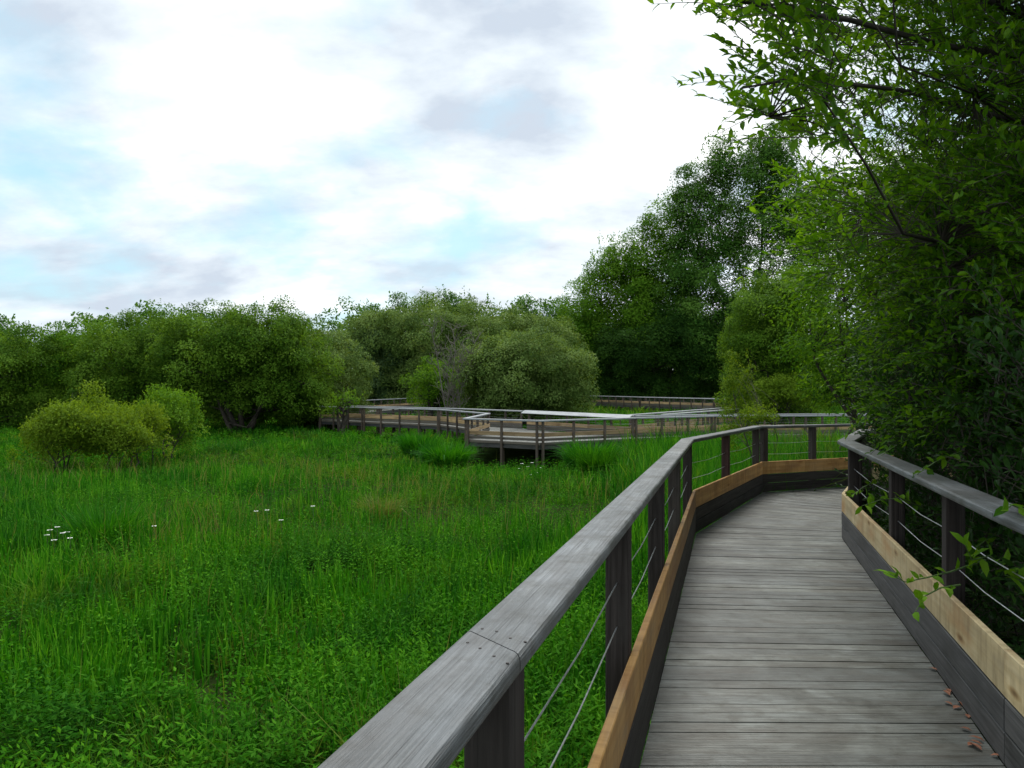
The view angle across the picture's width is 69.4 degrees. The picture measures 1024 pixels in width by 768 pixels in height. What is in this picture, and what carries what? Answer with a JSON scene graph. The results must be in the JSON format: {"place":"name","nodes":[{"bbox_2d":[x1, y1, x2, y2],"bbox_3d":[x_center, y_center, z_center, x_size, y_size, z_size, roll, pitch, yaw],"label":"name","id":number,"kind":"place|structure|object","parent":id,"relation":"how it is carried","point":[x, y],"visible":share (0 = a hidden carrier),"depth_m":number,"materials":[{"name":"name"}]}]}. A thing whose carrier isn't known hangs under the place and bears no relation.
{"place":"outdoors","nodes":[
{"label":"outdoors","id":0,"kind":"place"},
{"bbox_2d":[0,0,1019,345],"label":"sky","id":1,"kind":"structure","parent":0,"point":[315,153],"materials":[{"name":"white"}]},
{"bbox_2d":[0,400,1023,767],"bbox_3d":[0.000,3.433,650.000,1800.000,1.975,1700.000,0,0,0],"label":"ground","id":2,"kind":"structure","parent":0,"point":[492,453],"depth_m":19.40,"materials":[{"name":"green plant"}]},
{"bbox_2d":[0,321,75,428],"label":"willow tree","id":3,"kind":"object","parent":2,"relation":"on","point":[13,405],"visible":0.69,"depth_m":56.74,"materials":[{"name":"green plant"}]},
{"bbox_2d":[6,314,132,422],"bbox_3d":[-34.970,-0.897,60.510,11.658,9.718,9.486,0,0,0],"label":"willow tree","id":4,"kind":"object","parent":2,"relation":"on","point":[61,336],"visible":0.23,"depth_m":57.70,"materials":[{"name":"green plant"}]},
{"bbox_2d":[7,375,141,472],"bbox_3d":[-17.249,1.669,29.359,4.360,4.064,4.297,0,0,0],"label":"yellow shrub","id":5,"kind":"object","parent":2,"relation":"on","point":[55,427],"visible":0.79,"depth_m":28.20,"materials":[{"name":"green plant"}]},
{"bbox_2d":[27,493,181,554],"bbox_3d":[-6.846,2.364,12.492,2.414,1.030,2.575,0,0,-42],"label":"sedge tussock","id":6,"kind":"object","parent":2,"relation":"on","point":[97,521],"visible":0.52,"depth_m":12.29,"materials":[{"name":"green plant"}]},
{"bbox_2d":[75,397,177,474],"bbox_3d":[-15.423,2.109,29.966,2.926,3.164,4.307,0,0,0],"label":"yellow shrub","id":7,"kind":"object","parent":2,"relation":"on","point":[128,436],"visible":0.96,"depth_m":29.02,"materials":[{"name":"green plant"}]},
{"bbox_2d":[53,308,214,422],"bbox_3d":[-28.881,-0.988,57.485,12.531,9.693,10.894,0,0,0],"label":"willow tree","id":8,"kind":"object","parent":2,"relation":"on","point":[134,382],"visible":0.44,"depth_m":54.73,"materials":[{"name":"green plant"}]},
{"bbox_2d":[130,383,210,460],"bbox_3d":[-15.617,1.886,33.780,3.037,3.895,4.238,0,0,0],"label":"green shrub","id":9,"kind":"object","parent":2,"relation":"on","point":[181,417],"visible":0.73,"depth_m":33.45,"materials":[{"name":"green plant"}]},
{"bbox_2d":[141,294,345,432],"bbox_3d":[-19.938,-1.413,57.036,15.207,10.555,15.197,0,0,0],"label":"willow tree","id":10,"kind":"object","parent":2,"relation":"on","point":[244,378],"visible":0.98,"depth_m":53.17,"materials":[{"name":"green plant"}]},
{"bbox_2d":[275,318,378,427],"bbox_3d":[-16.091,-0.836,62.616,10.131,9.415,10.116,0,0,0],"label":"willow tree","id":11,"kind":"object","parent":2,"relation":"on","point":[354,363],"visible":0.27,"depth_m":61.26,"materials":[{"name":"green plant"}]},
{"bbox_2d":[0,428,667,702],"bbox_3d":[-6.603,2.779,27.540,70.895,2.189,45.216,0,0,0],"label":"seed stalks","id":12,"kind":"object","parent":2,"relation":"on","point":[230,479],"visible":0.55,"depth_m":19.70,"materials":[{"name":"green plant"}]},
{"bbox_2d":[326,386,364,434],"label":"green bush","id":13,"kind":"object","parent":2,"relation":"on","point":[346,403],"visible":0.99,"depth_m":51.87,"materials":[{"name":"green plant"}]},
{"bbox_2d":[355,299,381,371],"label":"poplar","id":14,"kind":"object","parent":2,"relation":"on","point":[370,306],"visible":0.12,"depth_m":126.61,"materials":[{"name":"green plant"}]},
{"bbox_2d":[344,490,411,522],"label":"sedge tussock","id":15,"kind":"object","parent":2,"relation":"on","point":[386,507],"visible":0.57,"depth_m":16.88,"materials":[{"name":"green plant"}]},
{"bbox_2d":[322,407,435,430],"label":"boardwalk","id":16,"kind":"structure","parent":2,"relation":"on","point":[388,411],"depth_m":79.12,"materials":[{"name":"wood"}]},
{"bbox_2d":[319,398,427,429],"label":"boardwalk railing","id":17,"kind":"object","parent":16,"relation":"on","point":[403,404],"visible":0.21,"depth_m":83.17,"materials":[{"name":"wood"}]},
{"bbox_2d":[327,311,439,404],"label":"willow tree","id":18,"kind":"object","parent":2,"relation":"on","point":[381,391],"visible":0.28,"depth_m":96.19,"materials":[{"name":"green plant"}]},
{"bbox_2d":[387,291,412,314],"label":"poplar","id":19,"kind":"object","parent":2,"relation":"on","point":[394,297],"visible":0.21,"depth_m":127.07,"materials":[{"name":"green plant"}]},
{"bbox_2d":[388,428,447,460],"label":"sedge tussock","id":20,"kind":"object","parent":2,"relation":"on","point":[408,443],"visible":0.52,"depth_m":35.41,"materials":[{"name":"green plant"}]},
{"bbox_2d":[321,420,519,437],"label":"boardwalk","id":21,"kind":"structure","parent":2,"relation":"on","point":[434,428],"depth_m":50.84,"materials":[{"name":"wood"}]},
{"bbox_2d":[319,406,486,437],"bbox_3d":[-7.084,3.127,49.514,2.444,2.953,18.934,0,0,-44],"label":"boardwalk railing","id":22,"kind":"object","parent":21,"relation":"on","point":[363,416],"visible":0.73,"depth_m":50.52,"materials":[{"name":"wood"}]},
{"bbox_2d":[344,405,523,436],"bbox_3d":[-6.035,3.001,52.009,17.922,2.702,0.894,0,0,40],"label":"boardwalk railing","id":23,"kind":"object","parent":21,"relation":"on","point":[511,424],"visible":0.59,"depth_m":51.22,"materials":[{"name":"wood"}]},
{"bbox_2d":[411,287,439,325],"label":"poplar","id":24,"kind":"object","parent":2,"relation":"on","point":[423,301],"visible":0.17,"depth_m":127.60,"materials":[{"name":"green plant"}]},
{"bbox_2d":[399,354,463,416],"bbox_3d":[-6.920,0.595,64.773,6.082,6.496,6.327,0,0,0],"label":"green bush","id":25,"kind":"object","parent":2,"relation":"on","point":[432,394],"visible":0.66,"depth_m":63.37,"materials":[{"name":"green plant"}]},
{"bbox_2d":[402,437,487,471],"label":"sedge tussock","id":26,"kind":"object","parent":2,"relation":"on","point":[447,456],"visible":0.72,"depth_m":30.46,"materials":[{"name":"green plant"}]},
{"bbox_2d":[0,290,894,402],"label":"distant wood","id":27,"kind":"object","parent":2,"relation":"on","point":[146,311],"visible":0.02,"depth_m":152.47,"materials":[{"name":"green plant"}]},
{"bbox_2d":[435,284,460,344],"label":"poplar","id":28,"kind":"object","parent":2,"relation":"on","point":[450,296],"visible":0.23,"depth_m":127.31,"materials":[{"name":"green plant"}]},
{"bbox_2d":[422,312,483,416],"bbox_3d":[-4.580,-0.906,57.906,4.926,9.493,2.746,0,0,0],"label":"bare tree","id":29,"kind":"object","parent":2,"relation":"on","point":[457,401],"visible":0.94,"depth_m":57.96,"materials":[{"name":"grey plant"}]},
{"bbox_2d":[448,288,482,318],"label":"poplar","id":30,"kind":"object","parent":2,"relation":"on","point":[469,294],"visible":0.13,"depth_m":127.13,"materials":[{"name":"green plant"}]},
{"bbox_2d":[343,294,588,405],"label":"willow tree","id":31,"kind":"object","parent":2,"relation":"on","point":[398,327],"visible":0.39,"depth_m":94.45,"materials":[{"name":"green plant"}]},
{"bbox_2d":[451,329,517,422],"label":"willow tree","id":32,"kind":"object","parent":2,"relation":"on","point":[492,339],"visible":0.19,"depth_m":60.58,"materials":[{"name":"green plant"}]},
{"bbox_2d":[449,325,601,425],"bbox_3d":[1.137,-0.479,60.230,12.629,8.618,12.395,0,0,0],"label":"willow tree","id":33,"kind":"object","parent":2,"relation":"on","point":[540,376],"visible":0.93,"depth_m":57.70,"materials":[{"name":"green plant"}]},
{"bbox_2d":[513,292,545,333],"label":"poplar","id":34,"kind":"object","parent":2,"relation":"on","point":[521,302],"visible":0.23,"depth_m":127.27,"materials":[{"name":"green plant"}]},
{"bbox_2d":[541,299,576,332],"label":"poplar","id":35,"kind":"object","parent":2,"relation":"on","point":[554,313],"visible":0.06,"depth_m":126.95,"materials":[{"name":"green plant"}]},
{"bbox_2d":[551,331,615,398],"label":"understory tree","id":36,"kind":"object","parent":2,"relation":"on","point":[590,375],"visible":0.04,"depth_m":119.67,"materials":[{"name":"green plant"}]},
{"bbox_2d":[540,436,629,469],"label":"sedge tussock","id":37,"kind":"object","parent":2,"relation":"on","point":[606,447],"visible":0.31,"depth_m":30.18,"materials":[{"name":"green plant"}]},
{"bbox_2d":[565,448,633,478],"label":"sedge tussock","id":38,"kind":"object","parent":2,"relation":"on","point":[586,461],"visible":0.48,"depth_m":27.11,"materials":[{"name":"green plant"}]},
{"bbox_2d":[553,227,657,398],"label":"tall tree","id":39,"kind":"object","parent":2,"relation":"on","point":[587,322],"visible":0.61,"depth_m":116.05,"materials":[{"name":"green plant"}]},
{"bbox_2d":[605,186,693,398],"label":"tall tree","id":40,"kind":"object","parent":2,"relation":"on","point":[642,285],"visible":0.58,"depth_m":113.72,"materials":[{"name":"green plant"}]},
{"bbox_2d":[581,304,725,402],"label":"understory tree","id":41,"kind":"object","parent":2,"relation":"on","point":[641,374],"visible":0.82,"depth_m":109.48,"materials":[{"name":"green plant"}]},
{"bbox_2d":[469,428,844,468],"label":"boardwalk","id":42,"kind":"structure","parent":2,"relation":"on","point":[517,446],"depth_m":36.01,"materials":[{"name":"grey wood"}]},
{"bbox_2d":[527,414,635,434],"bbox_3d":[3.712,2.785,41.951,0.240,2.270,8.592,0,0,-40],"label":"boardwalk railing","id":43,"kind":"object","parent":42,"relation":"on","point":[552,426],"visible":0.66,"depth_m":41.96,"materials":[{"name":"wood"}]},
{"bbox_2d":[522,410,632,424],"bbox_3d":[3.387,1.874,41.632,0.309,0.559,8.871,0,0,-38],"label":"boardwalk handrail","id":44,"kind":"object","parent":43,"relation":"attached to","point":[571,414],"visible":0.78,"depth_m":41.31,"materials":[{"name":"grey wood"}]},
{"bbox_2d":[462,413,873,467],"bbox_3d":[10.810,3.144,37.849,26.417,2.988,8.358,0,0,0],"label":"boardwalk railing","id":45,"kind":"object","parent":42,"relation":"on","point":[472,431],"visible":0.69,"depth_m":35.63,"materials":[{"name":"wood"}]},
{"bbox_2d":[635,413,866,434],"bbox_3d":[15.079,2.804,40.816,17.961,2.308,1.236,0,0,-11],"label":"boardwalk railing","id":46,"kind":"object","parent":42,"relation":"on","point":[708,419],"visible":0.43,"depth_m":40.38,"materials":[{"name":"wood"}]},
{"bbox_2d":[588,403,753,424],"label":"boardwalk","id":47,"kind":"structure","parent":2,"relation":"on","point":[652,407],"depth_m":92.45,"materials":[{"name":"wood"}]},
{"bbox_2d":[581,396,734,433],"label":"boardwalk railing","id":48,"kind":"object","parent":47,"relation":"on","point":[666,404],"visible":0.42,"depth_m":87.08,"materials":[{"name":"wood"}]},
{"bbox_2d":[588,395,749,425],"bbox_3d":[17.338,2.815,74.036,18.337,2.330,67.110,0,0,0],"label":"boardwalk railing","id":49,"kind":"object","parent":47,"relation":"on","point":[700,422],"visible":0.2,"depth_m":47.62,"materials":[{"name":"wood"}]},
{"bbox_2d":[639,156,729,402],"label":"poplar tree","id":50,"kind":"object","parent":2,"relation":"on","point":[678,273],"visible":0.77,"depth_m":112.09,"materials":[{"name":"green plant"}]},
{"bbox_2d":[671,125,766,375],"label":"poplar tree","id":51,"kind":"object","parent":2,"relation":"on","point":[716,173],"visible":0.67,"depth_m":110.22,"materials":[{"name":"green plant"}]},
{"bbox_2d":[688,295,759,402],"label":"understory tree","id":52,"kind":"object","parent":2,"relation":"on","point":[712,331],"visible":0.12,"depth_m":109.71,"materials":[{"name":"green plant"}]},
{"bbox_2d":[717,347,780,466],"bbox_3d":[6.688,1.157,20.858,1.309,4.517,2.759,0,0,0],"label":"green bush","id":53,"kind":"object","parent":2,"relation":"on","point":[760,415],"visible":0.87,"depth_m":21.65,"materials":[{"name":"green plant"}]},
{"bbox_2d":[712,262,846,424],"bbox_3d":[18.345,-2.147,50.654,8.916,12.046,8.370,0,0,0],"label":"round tree","id":54,"kind":"object","parent":2,"relation":"on","point":[757,339],"visible":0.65,"depth_m":49.21,"materials":[{"name":"green plant"}]},
{"bbox_2d":[720,121,848,314],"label":"poplar tree","id":55,"kind":"object","parent":2,"relation":"on","point":[760,175],"visible":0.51,"depth_m":108.08,"materials":[{"name":"green plant"}]},
{"bbox_2d":[748,372,857,424],"bbox_3d":[18.253,1.247,45.913,7.106,5.007,5.091,0,0,0],"label":"yellow shrub","id":56,"kind":"object","parent":2,"relation":"on","point":[780,390],"visible":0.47,"depth_m":45.49,"materials":[{"name":"green plant"}]},
{"bbox_2d":[640,486,1017,767],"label":"boardwalk","id":57,"kind":"structure","parent":2,"relation":"on","point":[793,644],"depth_m":4.39,"materials":[{"name":"grey wood"}]},
{"bbox_2d":[317,423,941,767],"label":"boardwalk railing","id":58,"kind":"object","parent":57,"relation":"on","point":[466,691],"visible":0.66,"depth_m":2.49,"materials":[{"name":"wood"}]},
{"bbox_2d":[837,429,1023,767],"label":"boardwalk railing","id":59,"kind":"object","parent":57,"relation":"on","point":[977,663],"visible":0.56,"depth_m":4.22,"materials":[{"name":"wood"}]},
{"bbox_2d":[993,488,1023,516],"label":"leafy sprig","id":60,"kind":"object","parent":59,"relation":"on","point":[1003,509],"visible":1,"depth_m":3.05,"materials":[{"name":"green plant"}]},
{"bbox_2d":[647,0,1023,471],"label":"overhanging tree","id":61,"kind":"object","parent":2,"relation":"on","point":[975,208],"visible":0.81,"depth_m":5.14,"materials":[{"name":"green plant"}]},
{"bbox_2d":[796,321,892,450],"bbox_3d":[12.343,0.368,24.029,6.437,6.454,4.266,0,0,0],"label":"dark shrub","id":62,"kind":"object","parent":2,"relation":"on","point":[827,390],"visible":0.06,"depth_m":23.60,"materials":[{"name":"green plant"}]},
{"bbox_2d":[765,119,941,447],"bbox_3d":[10.319,-1.984,21.034,6.066,10.861,4.114,0,0,0],"label":"alder tree","id":63,"kind":"object","parent":2,"relation":"on","point":[817,368],"visible":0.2,"depth_m":20.92,"materials":[{"name":"green plant"}]},
{"bbox_2d":[830,314,1023,644],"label":"leafy shrub","id":64,"kind":"object","parent":2,"relation":"on","point":[867,467],"visible":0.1,"depth_m":8.89,"materials":[{"name":"green plant"}]},
{"bbox_2d":[849,394,921,429],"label":"leafy sprig","id":65,"kind":"object","parent":64,"relation":"attached to","point":[867,416],"visible":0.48,"depth_m":7.20,"materials":[{"name":"green plant"}]},
{"bbox_2d":[845,119,1023,514],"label":"tree","id":66,"kind":"object","parent":2,"relation":"on","point":[859,342],"visible":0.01,"depth_m":13.94,"materials":[{"name":"green plant"}]},
{"bbox_2d":[856,256,1023,766],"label":"leafy shrub","id":67,"kind":"object","parent":2,"relation":"on","point":[966,473],"visible":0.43,"depth_m":5.28,"materials":[{"name":"green plant"}]},
{"bbox_2d":[844,474,887,496],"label":"leafy sprig","id":68,"kind":"object","parent":67,"relation":"attached to","point":[874,481],"visible":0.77,"depth_m":6.78,"materials":[{"name":"green plant"}]},
{"bbox_2d":[855,490,924,514],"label":"leafy sprig","id":69,"kind":"object","parent":67,"relation":"attached to","point":[871,501],"visible":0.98,"depth_m":5.43,"materials":[{"name":"green plant"}]},
{"bbox_2d":[872,420,953,465],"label":"leafy sprig","id":70,"kind":"object","parent":67,"relation":"attached to","point":[891,447],"visible":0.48,"depth_m":6.22,"materials":[{"name":"green plant"}]},
{"bbox_2d":[873,558,985,583],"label":"leafy sprig","id":71,"kind":"object","parent":67,"relation":"attached to","point":[908,580],"visible":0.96,"depth_m":3.89,"materials":[{"name":"green plant"}]},
{"bbox_2d":[912,582,960,621],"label":"leafy sprig","id":72,"kind":"object","parent":67,"relation":"attached to","point":[918,594],"visible":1,"depth_m":3.68,"materials":[{"name":"green plant"}]},
{"bbox_2d":[912,440,997,477],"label":"leafy sprig","id":73,"kind":"object","parent":67,"relation":"attached to","point":[943,462],"visible":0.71,"depth_m":4.77,"materials":[{"name":"green plant"}]},
{"bbox_2d":[965,527,1011,579],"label":"leafy sprig","id":74,"kind":"object","parent":67,"relation":"attached to","point":[973,550],"visible":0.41,"depth_m":4.33,"materials":[{"name":"green plant"}]},
{"bbox_2d":[927,303,1023,764],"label":"leafy shrub","id":75,"kind":"object","parent":2,"relation":"on","point":[1017,356],"visible":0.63,"depth_m":4.18,"materials":[{"name":"green plant"}]},
{"bbox_2d":[951,532,1015,576],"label":"leafy sprig","id":76,"kind":"object","parent":75,"relation":"attached to","point":[968,546],"visible":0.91,"depth_m":3.64,"materials":[{"name":"green plant"}]},
{"bbox_2d":[1004,567,1023,591],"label":"leafy sprig","id":77,"kind":"object","parent":75,"relation":"attached to","point":[1016,579],"visible":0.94,"depth_m":3.35,"materials":[{"name":"green plant"}]}
]}

